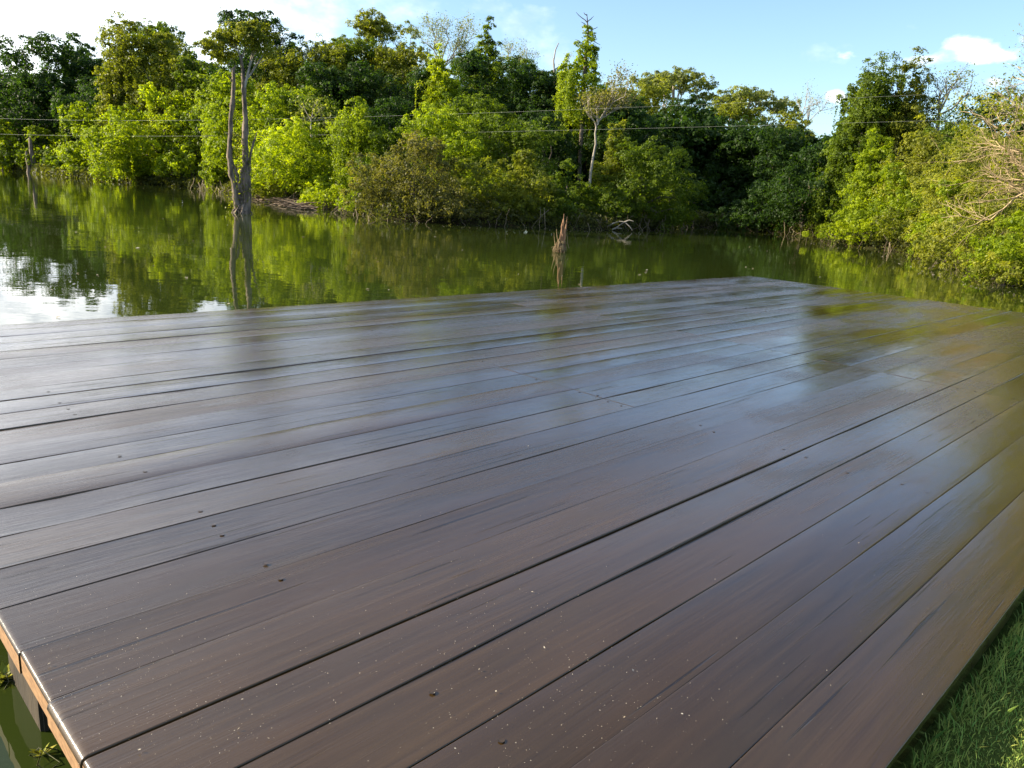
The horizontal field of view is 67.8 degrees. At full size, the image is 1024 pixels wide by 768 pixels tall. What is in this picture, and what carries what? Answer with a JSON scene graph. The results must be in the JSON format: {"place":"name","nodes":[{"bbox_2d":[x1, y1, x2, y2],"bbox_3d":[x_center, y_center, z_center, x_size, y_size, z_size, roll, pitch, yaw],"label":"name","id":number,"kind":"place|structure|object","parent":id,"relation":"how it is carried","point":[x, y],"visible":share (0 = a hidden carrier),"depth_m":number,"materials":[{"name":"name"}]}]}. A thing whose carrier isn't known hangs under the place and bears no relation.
{"place":"outdoors","nodes":[
{"label":"outdoors","id":0,"kind":"place"},
{"bbox_2d":[0,170,1023,767],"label":"water","id":1,"kind":"structure","parent":0,"point":[132,246],"depth_m":15.49,"materials":[{"name":"green liquid"}]},
{"bbox_2d":[192,18,281,213],"bbox_3d":[-9.330,-9.006,26.284,2.709,6.687,1.962,4,14,0],"label":"flooded tree","id":2,"kind":"object","parent":1,"relation":"in","point":[254,32],"visible":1,"depth_m":25.96,"materials":[{"name":"green plant"}]},
{"bbox_2d":[0,0,1023,138],"label":"sky","id":3,"kind":"structure","parent":0,"point":[781,46],"materials":[{"name":"blue"}]},
{"bbox_2d":[114,160,1016,282],"bbox_3d":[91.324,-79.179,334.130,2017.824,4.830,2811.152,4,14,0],"label":"ground","id":4,"kind":"structure","parent":0,"point":[473,221],"depth_m":30.69,"materials":[{"name":"soil"}]},
{"bbox_2d":[0,140,47,167],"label":"waterside shrub","id":5,"kind":"object","parent":4,"relation":"on","point":[15,160],"visible":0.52,"depth_m":71.89,"materials":[{"name":"green plant"}]},
{"bbox_2d":[0,65,80,148],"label":"broadleaf tree","id":6,"kind":"object","parent":4,"relation":"on","point":[9,94],"visible":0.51,"depth_m":74.31,"materials":[{"name":"green plant"}]},
{"bbox_2d":[13,125,70,167],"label":"waterside shrub","id":7,"kind":"object","parent":4,"relation":"on","point":[51,139],"visible":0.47,"depth_m":72.03,"materials":[{"name":"green plant"}]},
{"bbox_2d":[0,30,109,145],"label":"broadleaf tree","id":8,"kind":"object","parent":4,"relation":"on","point":[65,51],"visible":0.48,"depth_m":77.08,"materials":[{"name":"green plant"}]},
{"bbox_2d":[50,52,107,128],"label":"broadleaf tree","id":9,"kind":"object","parent":4,"relation":"on","point":[91,64],"visible":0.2,"depth_m":77.58,"materials":[{"name":"green plant"}]},
{"bbox_2d":[50,101,111,177],"bbox_3d":[-35.763,-20.472,64.338,5.563,6.531,4.986,-7,18,-37],"label":"vine covered bush","id":10,"kind":"object","parent":4,"relation":"on","point":[74,115],"visible":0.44,"depth_m":62.83,"materials":[{"name":"green plant"}]},
{"bbox_2d":[48,74,147,141],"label":"broadleaf tree","id":11,"kind":"object","parent":4,"relation":"on","point":[89,95],"visible":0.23,"depth_m":69.32,"materials":[{"name":"green plant"}]},
{"bbox_2d":[71,104,175,183],"bbox_3d":[-29.793,-18.245,58.325,7.988,6.384,8.556,4,14,0],"label":"shrub","id":12,"kind":"object","parent":4,"relation":"on","point":[93,137],"visible":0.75,"depth_m":56.66,"materials":[{"name":"green plant"}]},
{"bbox_2d":[91,10,162,153],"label":"vine covered tree","id":13,"kind":"object","parent":4,"relation":"on","point":[121,95],"visible":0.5,"depth_m":61.55,"materials":[{"name":"green plant"}]},
{"bbox_2d":[95,17,197,153],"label":"broadleaf tree","id":14,"kind":"object","parent":4,"relation":"on","point":[162,27],"visible":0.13,"depth_m":71.80,"materials":[{"name":"green plant"}]},
{"bbox_2d":[100,82,205,181],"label":"waterside tree","id":15,"kind":"object","parent":4,"relation":"on","point":[152,98],"visible":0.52,"depth_m":57.33,"materials":[{"name":"green plant"}]},
{"bbox_2d":[111,27,205,174],"bbox_3d":[-27.947,-22.805,63.373,8.550,12.253,8.828,4,14,0],"label":"broadleaf tree","id":16,"kind":"object","parent":4,"relation":"on","point":[167,47],"visible":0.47,"depth_m":61.52,"materials":[{"name":"green plant"}]},
{"bbox_2d":[154,143,212,178],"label":"waterside shrub","id":17,"kind":"object","parent":4,"relation":"on","point":[187,163],"visible":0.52,"depth_m":55.72,"materials":[{"name":"green plant"}]},
{"bbox_2d":[164,104,227,170],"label":"waterside tree","id":18,"kind":"object","parent":4,"relation":"on","point":[196,140],"visible":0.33,"depth_m":56.46,"materials":[{"name":"green plant"}]},
{"bbox_2d":[157,54,238,139],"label":"broadleaf tree","id":19,"kind":"object","parent":4,"relation":"on","point":[192,78],"visible":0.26,"depth_m":59.66,"materials":[{"name":"green plant"}]},
{"bbox_2d":[187,72,235,190],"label":"waterside tree","id":20,"kind":"object","parent":4,"relation":"on","point":[216,169],"visible":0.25,"depth_m":50.32,"materials":[{"name":"green plant"}]},
{"bbox_2d":[197,68,271,185],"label":"broadleaf tree","id":21,"kind":"object","parent":4,"relation":"on","point":[213,120],"visible":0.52,"depth_m":46.25,"materials":[{"name":"green plant"}]},
{"bbox_2d":[199,7,311,168],"bbox_3d":[-17.395,-19.731,54.101,8.132,12.595,9.186,4,14,0],"label":"broadleaf tree","id":22,"kind":"object","parent":4,"relation":"on","point":[230,16],"visible":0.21,"depth_m":51.79,"materials":[{"name":"green plant"}]},
{"bbox_2d":[235,168,302,200],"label":"waterside shrub","id":23,"kind":"object","parent":4,"relation":"on","point":[261,191],"visible":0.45,"depth_m":38.67,"materials":[{"name":"green plant"}]},
{"bbox_2d":[238,44,318,119],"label":"broadleaf tree","id":24,"kind":"object","parent":4,"relation":"on","point":[282,65],"visible":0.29,"depth_m":50.12,"materials":[{"name":"green plant"}]},
{"bbox_2d":[233,80,328,178],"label":"broadleaf tree","id":25,"kind":"object","parent":4,"relation":"on","point":[276,102],"visible":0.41,"depth_m":44.26,"materials":[{"name":"green plant"}]},
{"bbox_2d":[251,195,320,209],"bbox_3d":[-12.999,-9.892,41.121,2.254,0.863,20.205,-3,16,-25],"label":"stick pile","id":26,"kind":"object","parent":4,"relation":"on","point":[287,202],"visible":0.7,"depth_m":34.60,"materials":[{"name":"wood"}]},
{"bbox_2d":[234,115,347,196],"bbox_3d":[-11.408,-11.109,39.097,6.238,4.965,5.859,17,19,41],"label":"waterside shrub","id":27,"kind":"object","parent":4,"relation":"on","point":[283,157],"visible":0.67,"depth_m":37.45,"materials":[{"name":"green plant"}]},
{"bbox_2d":[265,94,349,185],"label":"broadleaf tree","id":28,"kind":"object","parent":4,"relation":"on","point":[291,103],"visible":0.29,"depth_m":43.50,"materials":[{"name":"green plant"}]},
{"bbox_2d":[261,40,356,114],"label":"broadleaf tree","id":29,"kind":"object","parent":4,"relation":"on","point":[330,57],"visible":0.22,"depth_m":51.48,"materials":[{"name":"green plant"}]},
{"bbox_2d":[282,90,344,137],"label":"umbrella sapling","id":30,"kind":"object","parent":4,"relation":"on","point":[313,109],"visible":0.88,"depth_m":41.28,"materials":[{"name":"green plant"}]},
{"bbox_2d":[290,139,351,196],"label":"waterside shrub","id":31,"kind":"object","parent":4,"relation":"on","point":[314,159],"visible":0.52,"depth_m":37.73,"materials":[{"name":"green plant"}]},
{"bbox_2d":[294,179,354,208],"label":"waterside shrub","id":32,"kind":"object","parent":4,"relation":"on","point":[314,193],"visible":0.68,"depth_m":34.43,"materials":[{"name":"green plant"}]},
{"bbox_2d":[293,60,365,161],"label":"broadleaf tree","id":33,"kind":"object","parent":4,"relation":"on","point":[313,77],"visible":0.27,"depth_m":47.00,"materials":[{"name":"green plant"}]},
{"bbox_2d":[321,96,390,199],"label":"waterside tree","id":34,"kind":"object","parent":4,"relation":"on","point":[354,128],"visible":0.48,"depth_m":35.07,"materials":[{"name":"green plant"}]},
{"bbox_2d":[324,34,403,107],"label":"broadleaf tree","id":35,"kind":"object","parent":4,"relation":"on","point":[358,47],"visible":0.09,"depth_m":53.19,"materials":[{"name":"green plant"}]},
{"bbox_2d":[315,58,417,167],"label":"broadleaf tree","id":36,"kind":"object","parent":4,"relation":"on","point":[364,81],"visible":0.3,"depth_m":47.18,"materials":[{"name":"green plant"}]},
{"bbox_2d":[344,7,409,181],"bbox_3d":[-10.803,-21.169,57.903,6.756,13.342,6.828,11,16,27],"label":"broadleaf tree","id":37,"kind":"object","parent":4,"relation":"on","point":[368,26],"visible":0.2,"depth_m":55.15,"materials":[{"name":"green plant"}]},
{"bbox_2d":[348,131,410,200],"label":"waterside tree","id":38,"kind":"object","parent":4,"relation":"on","point":[385,139],"visible":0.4,"depth_m":33.89,"materials":[{"name":"green plant"}]},
{"bbox_2d":[355,96,423,189],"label":"broadleaf tree","id":39,"kind":"object","parent":4,"relation":"on","point":[395,111],"visible":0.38,"depth_m":42.55,"materials":[{"name":"green plant"}]},
{"bbox_2d":[365,41,429,110],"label":"broadleaf tree","id":40,"kind":"object","parent":4,"relation":"on","point":[390,56],"visible":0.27,"depth_m":52.23,"materials":[{"name":"green plant"}]},
{"bbox_2d":[340,130,474,224],"bbox_3d":[-3.999,-8.067,29.976,5.337,3.670,5.259,4,14,0],"label":"vine mound","id":41,"kind":"object","parent":4,"relation":"on","point":[405,173],"visible":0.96,"depth_m":28.94,"materials":[{"name":"green plant"}]},
{"bbox_2d":[373,60,448,195],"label":"broadleaf tree","id":42,"kind":"object","parent":4,"relation":"on","point":[416,76],"visible":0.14,"depth_m":46.47,"materials":[{"name":"green plant"}]},
{"bbox_2d":[414,43,463,118],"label":"vine covered tree","id":43,"kind":"object","parent":4,"relation":"on","point":[441,76],"visible":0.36,"depth_m":45.36,"materials":[{"name":"green plant"}]},
{"bbox_2d":[393,101,492,193],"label":"broadleaf tree","id":44,"kind":"object","parent":4,"relation":"on","point":[442,125],"visible":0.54,"depth_m":34.48,"materials":[{"name":"green plant"}]},
{"bbox_2d":[413,11,483,68],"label":"airy pale tree","id":45,"kind":"object","parent":4,"relation":"on","point":[455,44],"visible":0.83,"depth_m":64.11,"materials":[{"name":"green plant"}]},
{"bbox_2d":[409,203,490,221],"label":"waterside shrub","id":46,"kind":"object","parent":4,"relation":"on","point":[462,214],"visible":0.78,"depth_m":28.77,"materials":[{"name":"green plant"}]},
{"bbox_2d":[430,138,495,209],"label":"waterside shrub","id":47,"kind":"object","parent":4,"relation":"on","point":[450,149],"visible":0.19,"depth_m":32.73,"materials":[{"name":"green plant"}]},
{"bbox_2d":[423,90,517,164],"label":"broadleaf tree","id":48,"kind":"object","parent":4,"relation":"on","point":[482,104],"visible":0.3,"depth_m":42.78,"materials":[{"name":"green plant"}]},
{"bbox_2d":[432,156,524,217],"bbox_3d":[-1.323,-7.805,31.028,4.330,2.901,4.397,4,14,0],"label":"waterside shrub","id":49,"kind":"object","parent":4,"relation":"on","point":[465,167],"visible":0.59,"depth_m":30.25,"materials":[{"name":"green plant"}]},
{"bbox_2d":[449,49,509,158],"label":"broadleaf tree","id":50,"kind":"object","parent":4,"relation":"on","point":[473,64],"visible":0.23,"depth_m":46.79,"materials":[{"name":"green plant"}]},
{"bbox_2d":[453,15,512,94],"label":"conifer like tree","id":51,"kind":"object","parent":4,"relation":"on","point":[487,50],"visible":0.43,"depth_m":49.76,"materials":[{"name":"green plant"}]},
{"bbox_2d":[0,276,1023,767],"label":"wooden deck","id":52,"kind":"structure","parent":4,"relation":"on","point":[692,492],"depth_m":2.81,"materials":[{"name":"brown wood"}]},
{"bbox_2d":[1,163,1022,282],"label":"undergrowth","id":53,"kind":"object","parent":4,"relation":"on","point":[47,169],"visible":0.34,"depth_m":32.98,"materials":[{"name":"green plant"}]},
{"bbox_2d":[0,66,1023,209],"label":"forest","id":54,"kind":"object","parent":4,"relation":"on","point":[693,134],"visible":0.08,"depth_m":48.97,"materials":[{"name":"green plant"}]},
{"bbox_2d":[463,113,569,189],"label":"broadleaf tree","id":55,"kind":"object","parent":4,"relation":"on","point":[520,138],"visible":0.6,"depth_m":34.66,"materials":[{"name":"green plant"}]},
{"bbox_2d":[485,59,566,158],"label":"broadleaf tree","id":56,"kind":"object","parent":4,"relation":"on","point":[522,79],"visible":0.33,"depth_m":45.77,"materials":[{"name":"green plant"}]},
{"bbox_2d":[497,148,563,224],"bbox_3d":[0.793,-7.876,31.292,2.754,3.398,3.076,12,16,28],"label":"waterside shrub","id":57,"kind":"object","parent":4,"relation":"on","point":[528,194],"visible":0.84,"depth_m":30.71,"materials":[{"name":"green plant"}]},
{"bbox_2d":[506,108,585,188],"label":"broadleaf tree","id":58,"kind":"object","parent":4,"relation":"on","point":[556,150],"visible":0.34,"depth_m":41.43,"materials":[{"name":"green plant"}]},
{"bbox_2d":[516,69,592,173],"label":"broadleaf tree","id":59,"kind":"object","parent":4,"relation":"on","point":[549,87],"visible":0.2,"depth_m":45.68,"materials":[{"name":"green plant"}]},
{"bbox_2d":[534,190,587,222],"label":"waterside shrub","id":60,"kind":"object","parent":4,"relation":"on","point":[569,206],"visible":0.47,"depth_m":31.62,"materials":[{"name":"green plant"}]},
{"bbox_2d":[546,158,599,220],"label":"waterside shrub","id":61,"kind":"object","parent":4,"relation":"on","point":[566,164],"visible":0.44,"depth_m":33.19,"materials":[{"name":"green plant"}]},
{"bbox_2d":[551,12,610,203],"bbox_3d":[3.876,-15.073,43.546,3.482,11.281,3.046,4,14,0],"label":"vine wrapped tree","id":62,"kind":"object","parent":4,"relation":"on","point":[569,75],"visible":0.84,"depth_m":42.71,"materials":[{"name":"green plant"}]},
{"bbox_2d":[190,178,983,277],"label":"shore twigs","id":63,"kind":"object","parent":4,"relation":"on","point":[577,220],"visible":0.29,"depth_m":34.03,"materials":[{"name":"brown wood"}]},
{"bbox_2d":[561,102,625,198],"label":"broadleaf tree","id":64,"kind":"object","parent":4,"relation":"on","point":[588,158],"visible":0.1,"depth_m":44.89,"materials":[{"name":"green plant"}]},
{"bbox_2d":[574,59,643,182],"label":"leaning tree","id":65,"kind":"object","parent":4,"relation":"on","point":[621,95],"visible":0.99,"depth_m":33.28,"materials":[{"name":"green plant"}]},
{"bbox_2d":[570,181,652,226],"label":"waterside shrub","id":66,"kind":"object","parent":4,"relation":"on","point":[609,209],"visible":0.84,"depth_m":33.56,"materials":[{"name":"green plant"}]},
{"bbox_2d":[590,119,639,211],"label":"waterside shrub","id":67,"kind":"object","parent":4,"relation":"on","point":[614,170],"visible":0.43,"depth_m":35.46,"materials":[{"name":"green plant"}]},
{"bbox_2d":[579,98,655,189],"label":"broadleaf tree","id":68,"kind":"object","parent":4,"relation":"on","point":[632,123],"visible":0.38,"depth_m":42.69,"materials":[{"name":"green plant"}]},
{"bbox_2d":[587,90,675,199],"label":"broadleaf tree","id":69,"kind":"object","parent":4,"relation":"on","point":[655,129],"visible":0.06,"depth_m":46.89,"materials":[{"name":"green plant"}]},
{"bbox_2d":[568,135,708,231],"bbox_3d":[5.925,-9.348,36.205,6.371,4.594,5.471,16,19,40],"label":"waterside tree","id":70,"kind":"object","parent":4,"relation":"on","point":[648,191],"visible":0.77,"depth_m":34.86,"materials":[{"name":"green plant"}]},
{"bbox_2d":[628,77,676,119],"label":"broadleaf tree","id":71,"kind":"object","parent":4,"relation":"on","point":[649,92],"visible":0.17,"depth_m":64.03,"materials":[{"name":"green plant"}]},
{"bbox_2d":[628,65,719,107],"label":"broadleaf tree","id":72,"kind":"object","parent":4,"relation":"on","point":[678,77],"visible":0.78,"depth_m":68.25,"materials":[{"name":"green plant"}]},
{"bbox_2d":[641,94,724,205],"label":"broadleaf tree","id":73,"kind":"object","parent":4,"relation":"on","point":[696,110],"visible":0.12,"depth_m":51.10,"materials":[{"name":"green plant"}]},
{"bbox_2d":[675,177,746,215],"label":"waterside shrub","id":74,"kind":"object","parent":4,"relation":"on","point":[722,197],"visible":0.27,"depth_m":47.67,"materials":[{"name":"green plant"}]},
{"bbox_2d":[679,114,773,213],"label":"broadleaf tree","id":75,"kind":"object","parent":4,"relation":"on","point":[714,163],"visible":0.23,"depth_m":49.17,"materials":[{"name":"green plant"}]},
{"bbox_2d":[705,97,766,126],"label":"broadleaf tree","id":76,"kind":"object","parent":4,"relation":"on","point":[734,110],"visible":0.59,"depth_m":59.10,"materials":[{"name":"green plant"}]},
{"bbox_2d":[702,84,801,131],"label":"broadleaf tree","id":77,"kind":"object","parent":4,"relation":"on","point":[758,96],"visible":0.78,"depth_m":65.76,"materials":[{"name":"green plant"}]},
{"bbox_2d":[704,176,811,234],"bbox_3d":[14.031,-9.822,42.562,6.113,3.654,5.116,4,14,0],"label":"waterside shrub","id":78,"kind":"object","parent":4,"relation":"on","point":[750,215],"visible":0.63,"depth_m":41.92,"materials":[{"name":"green plant"}]},
{"bbox_2d":[714,116,816,221],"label":"broadleaf tree","id":79,"kind":"object","parent":4,"relation":"on","point":[769,176],"visible":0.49,"depth_m":47.05,"materials":[{"name":"green plant"}]},
{"bbox_2d":[749,110,816,145],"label":"broadleaf tree","id":80,"kind":"object","parent":4,"relation":"on","point":[784,117],"visible":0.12,"depth_m":59.37,"materials":[{"name":"green plant"}]},
{"bbox_2d":[753,145,846,234],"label":"waterside tree","id":81,"kind":"object","parent":4,"relation":"on","point":[793,203],"visible":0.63,"depth_m":39.13,"materials":[{"name":"green plant"}]},
{"bbox_2d":[805,92,854,228],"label":"vine covered tree","id":82,"kind":"object","parent":4,"relation":"on","point":[817,217],"visible":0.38,"depth_m":38.00,"materials":[{"name":"green plant"}]},
{"bbox_2d":[802,216,905,246],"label":"waterside shrub","id":83,"kind":"object","parent":4,"relation":"on","point":[850,226],"visible":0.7,"depth_m":32.14,"materials":[{"name":"green plant"}]},
{"bbox_2d":[824,127,897,241],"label":"waterside tree","id":84,"kind":"object","parent":4,"relation":"on","point":[862,175],"visible":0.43,"depth_m":34.01,"materials":[{"name":"green plant"}]},
{"bbox_2d":[819,51,908,222],"bbox_3d":[16.926,-11.283,36.821,3.220,9.221,2.691,17,19,42],"label":"vine covered tree","id":85,"kind":"object","parent":4,"relation":"on","point":[869,102],"visible":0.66,"depth_m":36.13,"materials":[{"name":"green plant"}]},
{"bbox_2d":[832,46,948,207],"bbox_3d":[18.287,-11.154,36.422,4.182,9.353,4.568,4,14,0],"label":"vine covered tree","id":86,"kind":"object","parent":4,"relation":"on","point":[913,108],"visible":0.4,"depth_m":35.57,"materials":[{"name":"green plant"}]},
{"bbox_2d":[839,161,943,244],"bbox_3d":[16.281,-7.439,32.428,4.041,3.887,3.634,-8,19,-39],"label":"waterside shrub","id":87,"kind":"object","parent":4,"relation":"on","point":[899,201],"visible":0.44,"depth_m":31.68,"materials":[{"name":"green plant"}]},
{"bbox_2d":[867,199,941,244],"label":"waterside shrub","id":88,"kind":"object","parent":4,"relation":"on","point":[895,223],"visible":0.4,"depth_m":30.02,"materials":[{"name":"green plant"}]},
{"bbox_2d":[868,114,951,242],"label":"waterside tree","id":89,"kind":"object","parent":4,"relation":"on","point":[921,149],"visible":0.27,"depth_m":32.11,"materials":[{"name":"green plant"}]},
{"bbox_2d":[907,221,979,262],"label":"waterside shrub","id":90,"kind":"object","parent":4,"relation":"on","point":[917,244],"visible":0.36,"depth_m":24.66,"materials":[{"name":"green plant"}]},
{"bbox_2d":[904,120,994,214],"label":"broadleaf tree","id":91,"kind":"object","parent":4,"relation":"on","point":[947,125],"visible":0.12,"depth_m":33.90,"materials":[{"name":"green plant"}]},
{"bbox_2d":[903,178,998,257],"bbox_3d":[15.048,-5.462,26.311,3.110,3.174,2.708,-7,18,-36],"label":"waterside shrub","id":92,"kind":"object","parent":4,"relation":"on","point":[941,191],"visible":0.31,"depth_m":26.29,"materials":[{"name":"green plant"}]},
{"bbox_2d":[924,56,997,155],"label":"bare branched tree","id":93,"kind":"object","parent":4,"relation":"on","point":[953,86],"visible":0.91,"depth_m":35.21,"materials":[{"name":"grey plant"}]},
{"bbox_2d":[899,600,1023,767],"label":"lawn","id":94,"kind":"structure","parent":4,"relation":"on","point":[950,756],"depth_m":2.04,"materials":[{"name":"green plant"}]},
{"bbox_2d":[903,126,1023,236],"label":"waterside tree","id":95,"kind":"object","parent":4,"relation":"on","point":[934,202],"visible":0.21,"depth_m":27.79,"materials":[{"name":"green plant"}]},
{"bbox_2d":[922,198,1023,272],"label":"waterside shrub","id":96,"kind":"object","parent":4,"relation":"on","point":[958,236],"visible":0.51,"depth_m":21.48,"materials":[{"name":"green plant"}]},
{"bbox_2d":[927,96,1023,252],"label":"bare bush","id":97,"kind":"object","parent":4,"relation":"on","point":[1011,184],"visible":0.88,"depth_m":19.50,"materials":[{"name":"beige wood"}]},
{"bbox_2d":[928,43,1023,205],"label":"broadleaf tree","id":98,"kind":"object","parent":4,"relation":"on","point":[1009,116],"visible":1,"depth_m":14.06,"materials":[{"name":"green plant"}]},
{"bbox_2d":[940,87,1023,181],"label":"broadleaf tree","id":99,"kind":"object","parent":4,"relation":"on","point":[979,112],"visible":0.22,"depth_m":37.44,"materials":[{"name":"green plant"}]},
{"bbox_2d":[941,132,1023,239],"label":"broadleaf tree","id":100,"kind":"object","parent":4,"relation":"on","point":[1012,206],"visible":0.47,"depth_m":25.17,"materials":[{"name":"green plant"}]},
{"bbox_2d":[953,209,1023,285],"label":"waterside shrub","id":101,"kind":"object","parent":4,"relation":"on","point":[1010,247],"visible":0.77,"depth_m":17.84,"materials":[{"name":"green plant"}]},
{"bbox_2d":[961,250,1023,286],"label":"waterside shrub","id":102,"kind":"object","parent":4,"relation":"on","point":[1007,275],"visible":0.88,"depth_m":17.46,"materials":[{"name":"green plant"}]},
{"bbox_2d":[963,26,1023,135],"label":"pale barked tree","id":103,"kind":"object","parent":4,"relation":"on","point":[989,105],"visible":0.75,"depth_m":24.41,"materials":[{"name":"green plant"}]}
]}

